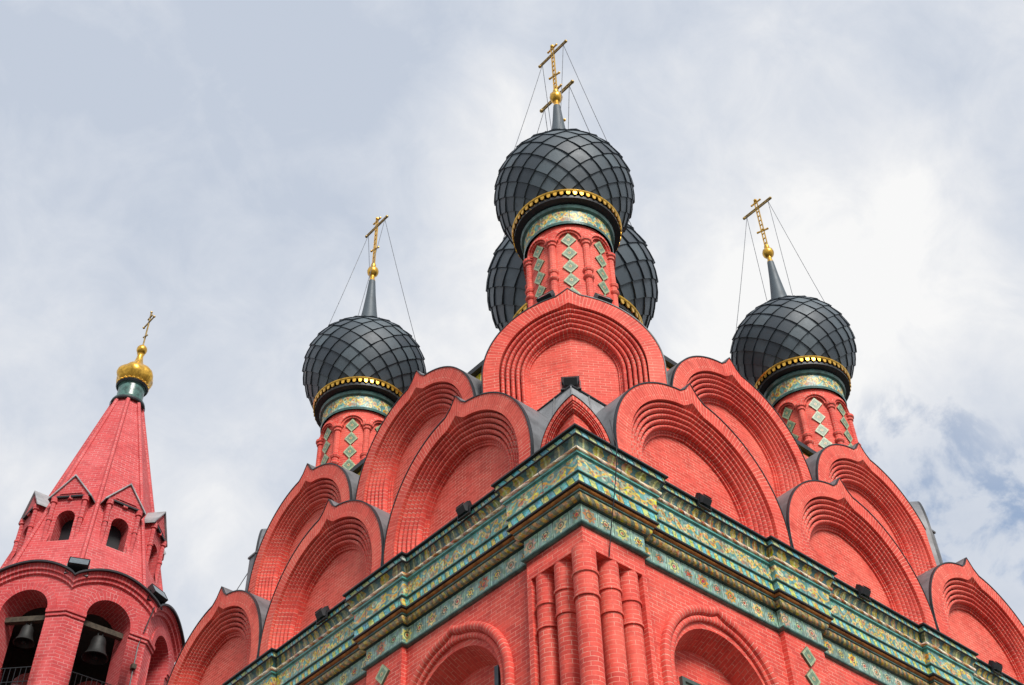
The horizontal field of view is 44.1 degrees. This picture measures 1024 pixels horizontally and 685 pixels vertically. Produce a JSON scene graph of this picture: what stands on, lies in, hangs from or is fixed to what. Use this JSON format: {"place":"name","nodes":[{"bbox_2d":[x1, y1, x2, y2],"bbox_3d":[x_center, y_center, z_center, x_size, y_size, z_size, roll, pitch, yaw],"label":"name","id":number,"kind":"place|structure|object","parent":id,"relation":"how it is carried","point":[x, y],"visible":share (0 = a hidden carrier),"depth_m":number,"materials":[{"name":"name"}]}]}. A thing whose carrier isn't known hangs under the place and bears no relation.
{"place":"outdoors","nodes":[
{"label":"outdoors","id":0,"kind":"place"},
{"bbox_2d":[0,0,1023,663],"label":"sky","id":1,"kind":"structure","parent":0,"point":[221,170],"materials":[{"name":"white"}]},
{"bbox_2d":[166,40,1023,684],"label":"church","id":2,"kind":"structure","parent":0,"point":[524,572],"depth_m":18.21,"materials":[{"name":"red brick"}]},
{"bbox_2d":[315,606,329,624],"bbox_3d":[-2.674,3.840,17.799,0.183,0.212,0.238,31,-53,-29],"label":"floodlight","id":3,"kind":"object","parent":2,"relation":"attached to","point":[321,614],"visible":1,"depth_m":17.75,"materials":[{"name":"black metal"}]},
{"bbox_2d":[408,621,514,684],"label":"arch","id":4,"kind":"structure","parent":2,"relation":"in","point":[472,664],"depth_m":15.35,"materials":[{"name":"red brick"}]},
{"bbox_2d":[456,501,471,521],"bbox_3d":[-0.614,2.147,16.139,0.183,0.212,0.238,31,-53,-29],"label":"floodlight","id":5,"kind":"object","parent":2,"relation":"attached to","point":[463,510],"visible":1,"depth_m":16.09,"materials":[{"name":"black metal"}]},
{"bbox_2d":[536,290,554,302],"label":"floodlight","id":6,"kind":"object","parent":2,"relation":"attached to","point":[549,294],"visible":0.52,"depth_m":19.73,"materials":[{"name":"black metal"}]},
{"bbox_2d":[560,376,580,391],"bbox_3d":[0.788,0.547,16.991,0.280,0.249,0.216,-4,-45,2],"label":"floodlight","id":7,"kind":"object","parent":2,"relation":"on","point":[575,381],"visible":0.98,"depth_m":16.93,"materials":[{"name":"black metal"}]},
{"bbox_2d":[593,293,612,303],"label":"floodlight","id":8,"kind":"object","parent":2,"relation":"attached to","point":[604,298],"visible":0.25,"depth_m":19.79,"materials":[{"name":"black metal"}]},
{"bbox_2d":[609,420,616,556],"bbox_3d":[1.230,1.647,15.092,0.148,2.054,0.323,24,-50,-24],"label":"wire","id":9,"kind":"object","parent":2,"relation":"attached to","point":[614,489],"visible":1,"depth_m":14.87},
{"bbox_2d":[695,493,711,512],"bbox_3d":[2.450,2.034,16.117,0.238,0.212,0.183,31,-53,-29],"label":"floodlight","id":10,"kind":"object","parent":2,"relation":"attached to","point":[704,501],"visible":1,"depth_m":16.07,"materials":[{"name":"black metal"}]},
{"bbox_2d":[660,605,778,684],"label":"arch","id":11,"kind":"structure","parent":2,"relation":"in","point":[700,656],"depth_m":15.23,"materials":[{"name":"red brick"}]},
{"bbox_2d":[855,584,870,601],"bbox_3d":[4.925,3.505,17.689,0.238,0.212,0.183,31,-53,-29],"label":"floodlight","id":12,"kind":"object","parent":2,"relation":"attached to","point":[864,592],"visible":1,"depth_m":17.64,"materials":[{"name":"black metal"}]},
{"bbox_2d":[988,660,1002,676],"bbox_3d":[7.377,4.962,19.247,0.238,0.212,0.183,31,-53,-29],"label":"floodlight","id":13,"kind":"object","parent":2,"relation":"attached to","point":[996,668],"visible":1,"depth_m":19.20,"materials":[{"name":"black metal"}]},
{"label":"ground","id":14,"kind":"structure","parent":0,"visible":0},
{"bbox_2d":[0,311,184,684],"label":"bell tower","id":15,"kind":"structure","parent":14,"relation":"on","point":[96,506],"depth_m":26.66,"materials":[{"name":"brick"}]},
{"bbox_2d":[13,622,34,647],"bbox_3d":[-9.468,5.673,24.619,0.416,0.482,0.416,31,-53,-29],"label":"bell","id":16,"kind":"object","parent":15,"relation":"hanging from","point":[23,638],"visible":1,"depth_m":24.55,"materials":[{"name":"grey metal"}]},
{"bbox_2d":[64,556,90,577],"bbox_3d":[-8.673,4.492,25.235,0.455,0.405,0.350,11,-46,-13],"label":"floodlight","id":17,"kind":"object","parent":15,"relation":"attached to","point":[75,564],"visible":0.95,"depth_m":25.14,"materials":[{"name":"black metal"}]},
{"bbox_2d":[81,632,107,664],"bbox_3d":[-8.171,5.984,24.898,0.520,0.590,0.520,31,-53,-29],"label":"bell","id":18,"kind":"object","parent":15,"relation":"hanging from","point":[94,653],"visible":1,"depth_m":24.82,"materials":[{"name":"grey metal"}]},
{"bbox_2d":[129,607,154,684],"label":"cable","id":19,"kind":"object","parent":15,"relation":"attached to","point":[133,666],"visible":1,"depth_m":24.88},
{"bbox_2d":[147,583,167,609],"bbox_3d":[-7.351,5.242,26.038,0.350,0.405,0.455,-21,-48,19],"label":"floodlight","id":20,"kind":"object","parent":15,"relation":"attached to","point":[159,595],"visible":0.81,"depth_m":25.99,"materials":[{"name":"black metal"}]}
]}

